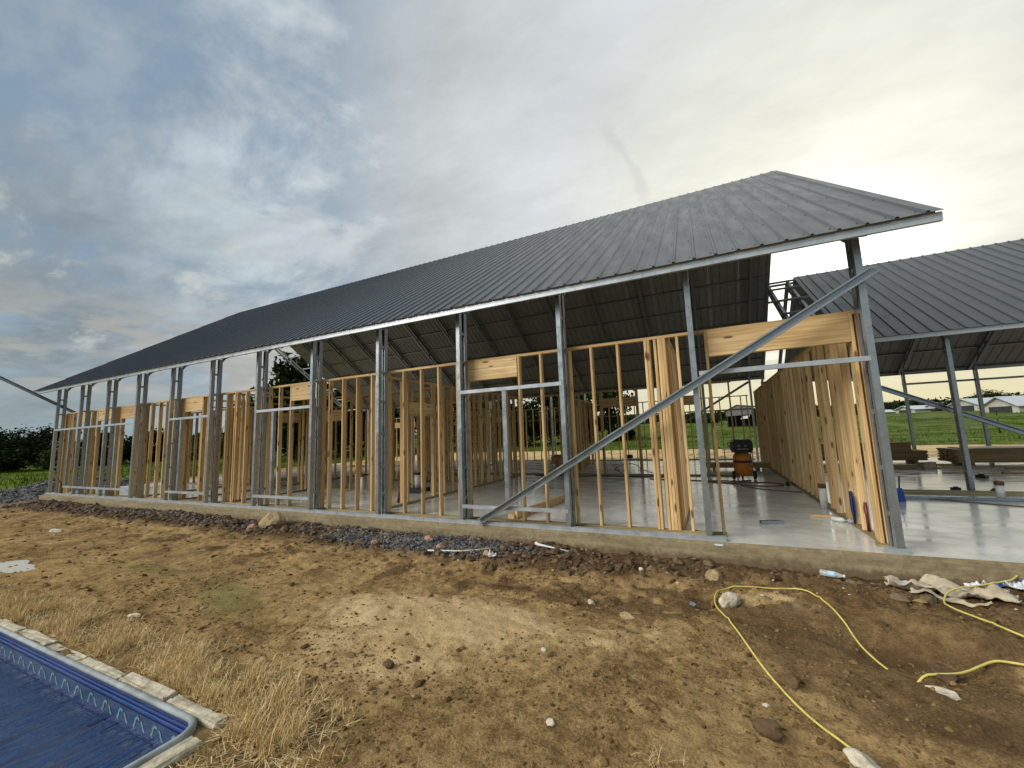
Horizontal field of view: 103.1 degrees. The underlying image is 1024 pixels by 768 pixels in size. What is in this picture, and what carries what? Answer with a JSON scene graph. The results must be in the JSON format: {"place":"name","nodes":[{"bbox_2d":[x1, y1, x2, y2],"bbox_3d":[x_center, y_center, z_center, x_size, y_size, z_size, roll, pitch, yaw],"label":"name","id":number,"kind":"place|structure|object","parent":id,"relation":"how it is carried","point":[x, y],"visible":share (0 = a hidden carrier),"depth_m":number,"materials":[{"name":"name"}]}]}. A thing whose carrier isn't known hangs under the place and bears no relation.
{"place":"outdoors","nodes":[
{"label":"outdoors","id":0,"kind":"place"},
{"bbox_2d":[0,411,1023,767],"bbox_3d":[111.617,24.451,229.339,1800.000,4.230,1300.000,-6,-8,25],"label":"ground","id":1,"kind":"structure","parent":0,"point":[970,739],"depth_m":3.37,"materials":[{"name":"soil"}]},
{"bbox_2d":[0,447,31,471],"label":"bush","id":2,"kind":"object","parent":1,"relation":"on","point":[7,464],"visible":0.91,"depth_m":40.49,"materials":[{"name":"green plant"}]},
{"bbox_2d":[0,560,36,572],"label":"puddle","id":3,"kind":"object","parent":1,"relation":"on","point":[23,565],"visible":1,"depth_m":6.41,"materials":[{"name":"beige liquid"}]},
{"bbox_2d":[0,424,57,471],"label":"tree","id":4,"kind":"object","parent":1,"relation":"on","point":[18,441],"visible":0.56,"depth_m":42.69,"materials":[{"name":"green plant"}]},
{"bbox_2d":[0,376,75,412],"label":"steel prop","id":5,"kind":"object","parent":1,"relation":"on","point":[31,392],"visible":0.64,"depth_m":14.62,"materials":[{"name":"metal"}]},
{"bbox_2d":[24,423,59,462],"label":"tree","id":6,"kind":"object","parent":1,"relation":"on","point":[46,433],"visible":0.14,"depth_m":47.28,"materials":[{"name":"green plant"}]},
{"bbox_2d":[28,446,81,470],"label":"bush","id":7,"kind":"object","parent":1,"relation":"on","point":[44,462],"visible":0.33,"depth_m":40.98,"materials":[{"name":"green plant"}]},
{"bbox_2d":[0,476,158,504],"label":"gravel heap","id":8,"kind":"object","parent":1,"relation":"on","point":[32,490],"visible":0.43,"depth_m":16.06,"materials":[{"name":"gravel"}]},
{"bbox_2d":[59,430,131,465],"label":"bush","id":9,"kind":"object","parent":1,"relation":"on","point":[126,455],"visible":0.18,"depth_m":49.62,"materials":[{"name":"green plant"}]},
{"bbox_2d":[0,619,228,767],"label":"swimming pool","id":10,"kind":"structure","parent":1,"relation":"in","point":[60,709],"depth_m":2.91,"materials":[{"name":"blue plastic"}]},
{"bbox_2d":[123,428,163,462],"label":"bush","id":11,"kind":"object","parent":1,"relation":"on","point":[127,445],"visible":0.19,"depth_m":51.73,"materials":[{"name":"green plant"}]},
{"bbox_2d":[0,571,367,767],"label":"dry grass","id":12,"kind":"structure","parent":1,"relation":"on","point":[206,681],"depth_m":3.00,"materials":[{"name":"plant"}]},
{"bbox_2d":[0,452,399,490],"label":"meadow grass","id":13,"kind":"structure","parent":1,"relation":"on","point":[42,471],"depth_m":31.38,"materials":[{"name":"plant"}]},
{"bbox_2d":[191,428,224,459],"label":"bush","id":14,"kind":"object","parent":1,"relation":"on","point":[198,441],"visible":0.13,"depth_m":52.76,"materials":[{"name":"green plant"}]},
{"bbox_2d":[78,507,368,537],"bbox_3d":[-7.785,3.255,9.861,11.035,0.189,0.803,-6,-8,25],"label":"gravel spill","id":15,"kind":"object","parent":1,"relation":"on","point":[241,525],"visible":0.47,"depth_m":9.24,"materials":[{"name":"gravel"}]},
{"bbox_2d":[258,510,285,527],"bbox_3d":[-5.048,2.936,8.620,0.600,0.494,0.484,-3,-7,7],"label":"stone","id":16,"kind":"object","parent":1,"relation":"on","point":[274,518],"visible":0.7,"depth_m":8.48,"materials":[{"name":"stone"}]},
{"bbox_2d":[233,391,364,459],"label":"tree","id":17,"kind":"object","parent":1,"relation":"on","point":[338,431],"visible":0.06,"depth_m":46.97,"materials":[{"name":"green plant"}]},
{"bbox_2d":[250,347,349,459],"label":"tree","id":18,"kind":"object","parent":1,"relation":"on","point":[285,374],"visible":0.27,"depth_m":40.92,"materials":[{"name":"green plant"}]},
{"bbox_2d":[328,382,364,453],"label":"tree","id":19,"kind":"object","parent":1,"relation":"on","point":[348,437],"visible":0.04,"depth_m":54.72,"materials":[{"name":"green plant"}]},
{"bbox_2d":[348,400,416,452],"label":"tree","id":20,"kind":"object","parent":1,"relation":"on","point":[397,412],"visible":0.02,"depth_m":50.49,"materials":[{"name":"green plant"}]},
{"bbox_2d":[383,659,394,668],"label":"soil clod","id":21,"kind":"object","parent":1,"relation":"on","point":[389,663],"visible":1,"depth_m":3.10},
{"bbox_2d":[307,525,547,562],"bbox_3d":[-1.524,2.604,6.698,4.339,0.176,1.038,-6,-8,25],"label":"gravel patch","id":22,"kind":"object","parent":1,"relation":"on","point":[417,540],"visible":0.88,"depth_m":6.58,"materials":[{"name":"gravel"}]},
{"bbox_2d":[427,547,496,551],"bbox_3d":[-0.761,2.489,6.117,1.086,0.077,0.044,-4,-7,11],"label":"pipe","id":23,"kind":"object","parent":22,"relation":"on","point":[462,550],"visible":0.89,"depth_m":6.10,"materials":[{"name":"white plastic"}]},
{"bbox_2d":[449,400,501,447],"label":"tree","id":24,"kind":"object","parent":1,"relation":"on","point":[483,405],"visible":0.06,"depth_m":53.71,"materials":[{"name":"green plant"}]},
{"bbox_2d":[207,610,795,767],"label":"dry stalks","id":25,"kind":"object","parent":1,"relation":"on","point":[479,679],"visible":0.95,"depth_m":2.70,"materials":[{"name":"plant"}]},
{"bbox_2d":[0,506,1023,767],"bbox_3d":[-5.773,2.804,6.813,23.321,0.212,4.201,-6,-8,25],"label":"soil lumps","id":26,"kind":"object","parent":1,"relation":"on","point":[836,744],"visible":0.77,"depth_m":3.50,"materials":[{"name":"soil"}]},
{"bbox_2d":[2,499,1023,619],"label":"mud clods","id":27,"kind":"object","parent":1,"relation":"on","point":[896,596],"visible":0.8,"depth_m":6.08,"materials":[{"name":"soil"}]},
{"bbox_2d":[1003,580,1023,589],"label":"plastic bag","id":28,"kind":"object","parent":27,"relation":"on","point":[1018,585],"visible":1,"depth_m":4.01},
{"bbox_2d":[477,400,548,446],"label":"tree","id":29,"kind":"object","parent":1,"relation":"on","point":[530,427],"visible":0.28,"depth_m":54.49,"materials":[{"name":"green plant"}]},
{"bbox_2d":[33,511,1017,766],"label":"pebbles","id":30,"kind":"object","parent":1,"relation":"on","point":[415,695],"visible":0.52,"depth_m":4.09,"materials":[{"name":"stone"}]},
{"bbox_2d":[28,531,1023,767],"bbox_3d":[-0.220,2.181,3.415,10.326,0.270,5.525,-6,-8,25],"label":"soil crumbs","id":31,"kind":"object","parent":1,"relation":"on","point":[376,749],"visible":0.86,"depth_m":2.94,"materials":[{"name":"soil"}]},
{"bbox_2d":[39,495,1023,588],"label":"slab edge","id":32,"kind":"object","parent":1,"relation":"on","point":[867,568],"visible":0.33,"depth_m":5.40,"materials":[{"name":"concrete"}]},
{"bbox_2d":[516,396,559,443],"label":"tree","id":33,"kind":"object","parent":1,"relation":"on","point":[535,403],"visible":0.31,"depth_m":57.48,"materials":[{"name":"green plant"}]},
{"bbox_2d":[546,718,554,726],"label":"stone","id":34,"kind":"object","parent":1,"relation":"on","point":[550,722],"visible":1,"depth_m":2.45,"materials":[{"name":"stone"}]},
{"bbox_2d":[552,390,633,441],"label":"tree","id":35,"kind":"object","parent":1,"relation":"on","point":[615,394],"visible":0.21,"depth_m":55.93,"materials":[{"name":"green plant"}]},
{"bbox_2d":[606,426,635,440],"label":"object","id":36,"kind":"object","parent":1,"relation":"on","point":[631,432],"visible":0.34,"depth_m":57.88,"materials":[{"name":"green plant"}]},
{"bbox_2d":[620,611,634,619],"bbox_3d":[1.086,2.192,3.852,0.112,0.065,0.163,-1,-7,-9],"label":"stone","id":37,"kind":"object","parent":1,"relation":"on","point":[626,615],"visible":0.91,"depth_m":3.81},
{"bbox_2d":[275,411,1023,454],"bbox_3d":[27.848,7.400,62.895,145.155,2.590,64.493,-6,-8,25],"label":"pasture grass","id":38,"kind":"structure","parent":1,"relation":"on","point":[821,438],"depth_m":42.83,"materials":[{"name":"plant"}]},
{"bbox_2d":[632,739,685,767],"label":"dry weed","id":39,"kind":"object","parent":1,"relation":"on","point":[657,762],"visible":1,"depth_m":2.14,"materials":[{"name":"plant"}]},
{"bbox_2d":[685,412,703,422],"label":"tree","id":40,"kind":"object","parent":1,"relation":"on","point":[687,416],"visible":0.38,"depth_m":112.01,"materials":[{"name":"green plant"}]},
{"bbox_2d":[705,569,722,580],"bbox_3d":[2.411,2.325,4.862,0.228,0.198,0.203,2,-8,-28],"label":"stone","id":41,"kind":"object","parent":1,"relation":"on","point":[713,574],"visible":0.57,"depth_m":4.83,"materials":[{"name":"stone"}]},
{"bbox_2d":[719,592,740,607],"bbox_3d":[2.099,2.092,3.932,0.202,0.182,0.168,0,-8,-18],"label":"boulder","id":42,"kind":"object","parent":1,"relation":"on","point":[729,599],"visible":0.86,"depth_m":3.88,"materials":[{"name":"stone"}]},
{"bbox_2d":[724,405,756,426],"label":"shed","id":43,"kind":"structure","parent":1,"relation":"on","point":[737,417],"depth_m":81.16,"materials":[{"name":"metal"}]},
{"bbox_2d":[752,717,782,741],"bbox_3d":[1.469,1.982,2.332,0.121,0.087,0.159,2,-8,-27],"label":"soil clod","id":44,"kind":"object","parent":1,"relation":"on","point":[768,728],"visible":0.99,"depth_m":2.31,"materials":[{"name":"soil"}]},
{"bbox_2d":[527,392,1021,425],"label":"wood","id":45,"kind":"object","parent":1,"relation":"on","point":[895,402],"visible":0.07,"depth_m":162.35,"materials":[{"name":"green plant"}]},
{"bbox_2d":[782,673,799,688],"bbox_3d":[1.911,2.025,2.773,0.105,0.081,0.126,-3,-7,4],"label":"soil clod","id":46,"kind":"object","parent":1,"relation":"on","point":[791,680],"visible":1,"depth_m":2.75,"materials":[{"name":"soil"}]},
{"bbox_2d":[714,586,887,746],"bbox_3d":[2.245,2.030,2.960,0.977,0.188,2.734,-4,-7,12],"label":"garden hose","id":47,"kind":"object","parent":1,"relation":"on","point":[796,704],"visible":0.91,"depth_m":3.18,"materials":[{"name":"rubber"}]},
{"bbox_2d":[819,569,845,577],"bbox_3d":[3.649,2.167,4.634,0.069,0.069,0.235,4,-11,-40],"label":"plastic bottle","id":48,"kind":"object","parent":1,"relation":"on","point":[828,573],"visible":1,"depth_m":4.62,"materials":[{"name":"white"}]},
{"bbox_2d":[843,747,880,767],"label":"stone","id":49,"kind":"object","parent":1,"relation":"on","point":[858,758],"visible":1,"depth_m":2.08,"materials":[{"name":"stone"}]},
{"bbox_2d":[884,401,901,409],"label":"tree","id":50,"kind":"object","parent":1,"relation":"on","point":[890,406],"visible":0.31,"depth_m":137.68,"materials":[{"name":"green plant"}]},
{"bbox_2d":[892,405,931,412],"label":"long barn","id":51,"kind":"structure","parent":1,"relation":"on","point":[915,409],"depth_m":119.64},
{"bbox_2d":[927,662,957,681],"bbox_3d":[3.023,2.039,2.856,0.147,0.090,0.259,-7,-9,35],"label":"soil clod","id":52,"kind":"object","parent":1,"relation":"on","point":[937,667],"visible":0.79,"depth_m":2.83,"materials":[{"name":"soil"}]},
{"bbox_2d":[925,685,961,700],"bbox_3d":[2.815,2.017,2.661,0.174,0.060,0.072,-9,-10,42],"label":"stone","id":53,"kind":"object","parent":1,"relation":"on","point":[951,694],"visible":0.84,"depth_m":2.63,"materials":[{"name":"stone"}]},
{"bbox_2d":[909,587,992,606],"bbox_3d":[4.260,2.080,3.968,0.566,0.103,0.080,-8,-10,41],"label":"canvas strip","id":54,"kind":"object","parent":1,"relation":"on","point":[955,600],"visible":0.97,"depth_m":3.94,"materials":[{"name":"fabric"}]},
{"bbox_2d":[883,574,1021,603],"bbox_3d":[4.409,2.057,4.121,0.972,0.184,0.325,-7,-9,34],"label":"canvas sheet","id":55,"kind":"object","parent":1,"relation":"on","point":[933,583],"visible":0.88,"depth_m":4.05,"materials":[{"name":"fabric"}]},
{"bbox_2d":[947,397,992,410],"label":"long barn","id":56,"kind":"structure","parent":1,"relation":"on","point":[969,404],"depth_m":93.31,"materials":[{"name":"metal"}]},
{"bbox_2d":[961,405,973,410],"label":"door","id":57,"kind":"structure","parent":56,"relation":"in","point":[971,407],"depth_m":93.39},
{"bbox_2d":[917,660,1023,681],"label":"garden hose","id":58,"kind":"object","parent":1,"relation":"on","point":[921,678],"visible":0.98,"depth_m":2.83,"materials":[{"name":"rubber"}]},
{"bbox_2d":[963,580,987,586],"bbox_3d":[4.797,2.071,4.213,0.167,0.120,0.096,-7,-9,36],"label":"plastic bag","id":59,"kind":"object","parent":1,"relation":"on","point":[975,583],"visible":0.42,"depth_m":4.21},
{"bbox_2d":[943,575,1023,637],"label":"garden hose","id":60,"kind":"object","parent":1,"relation":"on","point":[974,616],"visible":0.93,"depth_m":3.76,"materials":[{"name":"rubber"}]},
{"bbox_2d":[967,389,1016,397],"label":"tree","id":61,"kind":"object","parent":1,"relation":"on","point":[986,394],"visible":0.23,"depth_m":108.67,"materials":[{"name":"green plant"}]},
{"bbox_2d":[977,395,1023,412],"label":"long barn","id":62,"kind":"structure","parent":1,"relation":"on","point":[1007,404],"depth_m":76.78,"materials":[{"name":"metal"}]},
{"bbox_2d":[988,406,1012,412],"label":"door","id":63,"kind":"structure","parent":62,"relation":"in","point":[1004,409],"depth_m":77.15,"materials":[{"name":"metal"}]},
{"bbox_2d":[0,0,1023,444],"label":"sky","id":64,"kind":"structure","parent":0,"point":[169,169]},
{"bbox_2d":[43,458,1023,566],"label":"concrete floor","id":65,"kind":"structure","parent":0,"point":[960,532],"depth_m":7.68,"materials":[{"name":"concrete"}]},
{"bbox_2d":[144,404,305,495],"bbox_3d":[-10.464,2.379,15.590,0.110,2.926,6.000,-6,-8,25],"label":"timber framing","id":66,"kind":"object","parent":65,"relation":"on","point":[249,450],"visible":0.23,"depth_m":16.77,"materials":[{"name":"brown wood"}]},
{"bbox_2d":[187,405,273,485],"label":"timber framing","id":67,"kind":"object","parent":65,"relation":"on","point":[195,448],"visible":0.2,"depth_m":16.09,"materials":[{"name":"brown wood"}]},
{"bbox_2d":[226,393,309,501],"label":"timber framing","id":68,"kind":"object","parent":65,"relation":"on","point":[241,448],"visible":0.59,"depth_m":11.32,"materials":[{"name":"brown wood"}]},
{"bbox_2d":[183,400,368,498],"bbox_3d":[-7.871,2.237,15.234,0.108,2.926,7.605,-6,-8,25],"label":"timber framing","id":69,"kind":"object","parent":65,"relation":"on","point":[297,417],"visible":0.41,"depth_m":14.88,"materials":[{"name":"brown wood"}]},
{"bbox_2d":[360,477,363,493],"bbox_3d":[-4.273,2.892,11.588,0.090,0.460,0.089,-6,-8,25],"label":"pipe stub","id":70,"kind":"object","parent":65,"relation":"on","point":[361,485],"visible":1,"depth_m":11.56,"materials":[{"name":"white plastic"}]},
{"bbox_2d":[313,386,438,492],"bbox_3d":[-4.188,1.729,12.274,5.052,2.926,0.109,-6,-8,25],"label":"timber framing","id":71,"kind":"object","parent":65,"relation":"on","point":[337,415],"visible":0.35,"depth_m":12.41,"materials":[{"name":"brown wood"}]},
{"bbox_2d":[409,472,429,493],"bbox_3d":[-2.659,2.777,11.475,0.560,0.540,0.400,-6,-8,25],"label":"pipe box","id":72,"kind":"object","parent":65,"relation":"on","point":[416,488],"visible":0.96,"depth_m":11.40,"materials":[{"name":"black plastic"}]},
{"bbox_2d":[409,396,457,484],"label":"timber framing","id":73,"kind":"object","parent":65,"relation":"on","point":[418,443],"visible":0.26,"depth_m":14.22,"materials":[{"name":"brown wood"}]},
{"bbox_2d":[393,393,486,481],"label":"timber framing","id":74,"kind":"object","parent":65,"relation":"on","point":[429,441],"visible":0.28,"depth_m":14.28,"materials":[{"name":"brown wood"}]},
{"bbox_2d":[375,376,520,510],"bbox_3d":[-1.272,1.608,12.176,0.112,2.926,7.750,-6,-8,25],"label":"timber framing","id":75,"kind":"object","parent":65,"relation":"on","point":[413,408],"visible":0.58,"depth_m":11.30,"materials":[{"name":"brown wood"}]},
{"bbox_2d":[58,310,888,545],"bbox_3d":[-6.179,1.540,10.179,23.795,2.926,0.117,-6,-8,25],"label":"timber framing","id":76,"kind":"object","parent":65,"relation":"on","point":[827,329],"visible":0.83,"depth_m":7.54,"materials":[{"name":"brown wood"}]},
{"bbox_2d":[450,405,503,471],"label":"timber framing","id":77,"kind":"object","parent":65,"relation":"on","point":[484,436],"visible":0.23,"depth_m":20.85,"materials":[{"name":"brown wood"}]},
{"bbox_2d":[35,170,942,554],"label":"steel frame house","id":78,"kind":"structure","parent":65,"relation":"on","point":[631,274],"depth_m":10.53,"materials":[{"name":"grey metal"}]},
{"bbox_2d":[508,494,564,518],"bbox_3d":[0.563,2.452,8.226,0.181,0.138,2.214,-6,-8,31],"label":"plank pair","id":79,"kind":"object","parent":65,"relation":"on","point":[553,501],"visible":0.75,"depth_m":8.04,"materials":[{"name":"brown wood"}]},
{"bbox_2d":[367,395,754,461],"bbox_3d":[0.296,2.981,23.590,23.600,2.926,0.116,-6,-8,25],"label":"timber framing","id":80,"kind":"object","parent":65,"relation":"on","point":[397,425],"visible":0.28,"depth_m":21.64,"materials":[{"name":"brown wood"}]},
{"bbox_2d":[554,454,581,469],"bbox_3d":[2.344,3.230,16.868,1.200,0.628,0.596,-4,-7,14],"label":"sawhorse","id":81,"kind":"object","parent":65,"relation":"on","point":[556,456],"visible":0.49,"depth_m":16.89,"materials":[{"name":"brown wood"}]},
{"bbox_2d":[414,381,734,475],"bbox_3d":[1.192,1.908,15.302,12.700,2.926,0.116,-6,-8,25],"label":"timber framing","id":82,"kind":"object","parent":65,"relation":"on","point":[627,401],"visible":0.42,"depth_m":14.06,"materials":[{"name":"brown wood"}]},
{"bbox_2d":[558,396,593,472],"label":"timber framing","id":83,"kind":"object","parent":65,"relation":"on","point":[584,424],"visible":0.52,"depth_m":17.85,"materials":[{"name":"brown wood"}]},
{"bbox_2d":[666,339,692,528],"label":"timber framing","id":84,"kind":"object","parent":65,"relation":"on","point":[679,438],"visible":0.64,"depth_m":6.70,"materials":[{"name":"brown wood"}]},
{"bbox_2d":[650,478,784,486],"bbox_3d":[5.737,2.729,11.515,1.084,0.028,3.461,4,-9,-39],"label":"air hose","id":85,"kind":"object","parent":65,"relation":"on","point":[716,481],"visible":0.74,"depth_m":10.87,"materials":[{"name":"rubber"}]},
{"bbox_2d":[706,461,769,469],"bbox_3d":[7.847,2.885,14.323,2.112,0.256,0.584,-6,-8,25],"label":"lumber stack","id":86,"kind":"object","parent":65,"relation":"on","point":[759,465],"visible":0.47,"depth_m":14.12,"materials":[{"name":"brown wood"}]},
{"bbox_2d":[727,439,756,478],"bbox_3d":[6.628,2.163,11.693,0.632,1.136,0.595,-4,-7,17],"label":"air compressor","id":87,"kind":"object","parent":65,"relation":"on","point":[741,449],"visible":1,"depth_m":11.55,"materials":[{"name":"orange metal"}]},
{"bbox_2d":[736,480,801,492],"bbox_3d":[6.139,2.542,10.126,0.596,0.024,2.276,-2,-7,1],"label":"air hose","id":88,"kind":"object","parent":65,"relation":"on","point":[768,489],"visible":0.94,"depth_m":9.52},
{"bbox_2d":[759,520,783,523],"bbox_3d":[3.981,2.120,6.246,0.310,0.050,0.075,-3,-7,9],"label":"channel offcut","id":89,"kind":"object","parent":65,"relation":"on","point":[771,522],"visible":1,"depth_m":6.22,"materials":[{"name":"metal"}]},
{"bbox_2d":[753,342,877,540],"bbox_3d":[7.398,1.146,11.070,0.137,2.926,13.236,-6,-8,25],"label":"timber framing","id":90,"kind":"object","parent":65,"relation":"on","point":[788,429],"visible":0.81,"depth_m":7.75,"materials":[{"name":"brown wood"}]},
{"bbox_2d":[849,491,855,523],"bbox_3d":[4.944,1.789,5.905,0.051,0.465,0.127,-6,-8,25],"label":"cord hank","id":91,"kind":"object","parent":90,"relation":"hanging from","point":[852,504],"visible":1,"depth_m":5.87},
{"bbox_2d":[863,502,870,530],"bbox_3d":[4.779,1.787,5.475,0.050,0.376,0.038,3,-9,-38],"label":"red tube","id":92,"kind":"object","parent":90,"relation":"on","point":[867,516],"visible":1,"depth_m":5.47,"materials":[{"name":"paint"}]},
{"bbox_2d":[809,513,833,517],"bbox_3d":[5.005,2.131,6.573,0.320,0.037,0.090,-7,-8,32],"label":"wood offcut","id":93,"kind":"object","parent":65,"relation":"on","point":[821,515],"visible":0.79,"depth_m":6.55,"materials":[{"name":"brown wood"}]},
{"bbox_2d":[817,483,827,507],"bbox_3d":[5.575,2.005,7.292,0.121,0.422,0.119,-6,-8,25],"label":"pipe stub","id":94,"kind":"object","parent":65,"relation":"on","point":[822,495],"visible":1,"depth_m":7.25,"materials":[{"name":"white plastic"}]},
{"bbox_2d":[831,516,852,523],"bbox_3d":[5.033,2.052,6.140,0.116,0.081,0.368,1,-8,-21],"label":"caulk tube","id":95,"kind":"object","parent":65,"relation":"on","point":[840,519],"visible":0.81,"depth_m":6.17,"materials":[{"name":"white plastic"}]},
{"bbox_2d":[821,442,928,462],"bbox_3d":[12.868,2.587,15.341,4.027,0.729,0.744,-6,-8,25],"label":"lumber stack","id":96,"kind":"object","parent":65,"relation":"on","point":[902,451],"visible":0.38,"depth_m":14.46,"materials":[{"name":"brown wood"}]},
{"bbox_2d":[761,238,1023,489],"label":"open pavilion","id":97,"kind":"structure","parent":65,"relation":"on","point":[950,313],"depth_m":10.82,"materials":[{"name":"metal"}]},
{"bbox_2d":[893,464,918,468],"bbox_3d":[12.193,2.596,12.786,0.809,0.126,0.285,-5,-8,20],"label":"lumber stack","id":98,"kind":"object","parent":65,"relation":"on","point":[905,466],"visible":0.64,"depth_m":12.65,"materials":[{"name":"brown wood"}]},
{"bbox_2d":[917,462,936,468],"bbox_3d":[12.901,2.520,12.650,0.370,0.190,0.240,-2,-7,3],"label":"carton","id":99,"kind":"object","parent":65,"relation":"on","point":[926,465],"visible":0.96,"depth_m":12.54,"materials":[{"name":"cardboard"}]},
{"bbox_2d":[903,489,1023,492],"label":"loose board","id":100,"kind":"object","parent":65,"relation":"on","point":[961,490],"depth_m":8.26,"materials":[{"name":"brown wood"}]},
{"bbox_2d":[904,495,1023,501],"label":"loose channel","id":101,"kind":"object","parent":65,"relation":"on","point":[966,498],"depth_m":7.49,"materials":[{"name":"metal"}]},
{"bbox_2d":[929,498,1023,506],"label":"extension cord","id":102,"kind":"object","parent":65,"relation":"on","point":[977,502],"visible":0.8,"depth_m":7.16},
{"bbox_2d":[936,448,1023,465],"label":"lumber stack","id":103,"kind":"object","parent":65,"relation":"on","point":[999,455],"visible":0.99,"depth_m":12.78,"materials":[{"name":"brown wood"}]},
{"bbox_2d":[949,446,1023,448],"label":"cover sheet","id":104,"kind":"object","parent":103,"relation":"on","point":[982,447],"visible":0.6,"depth_m":12.98,"materials":[{"name":"plastic"}]},
{"bbox_2d":[993,481,1005,496],"bbox_3d":[8.980,1.952,7.484,0.128,0.322,0.126,-6,-8,25],"label":"bucket","id":105,"kind":"object","parent":65,"relation":"on","point":[999,488],"visible":0.89,"depth_m":7.45,"materials":[{"name":"white plastic"}]},
{"bbox_2d":[897,476,905,501],"bbox_3d":[7.260,1.964,7.630,0.130,0.462,0.070,-3,-7,8],"label":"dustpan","id":106,"kind":"object","parent":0,"point":[901,496],"visible":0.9,"depth_m":7.60,"materials":[{"name":"blue plastic"}]},
{"bbox_2d":[903,491,1023,495],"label":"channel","id":107,"kind":"object","parent":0,"point":[960,493],"depth_m":8.05,"materials":[{"name":"grey metal"}]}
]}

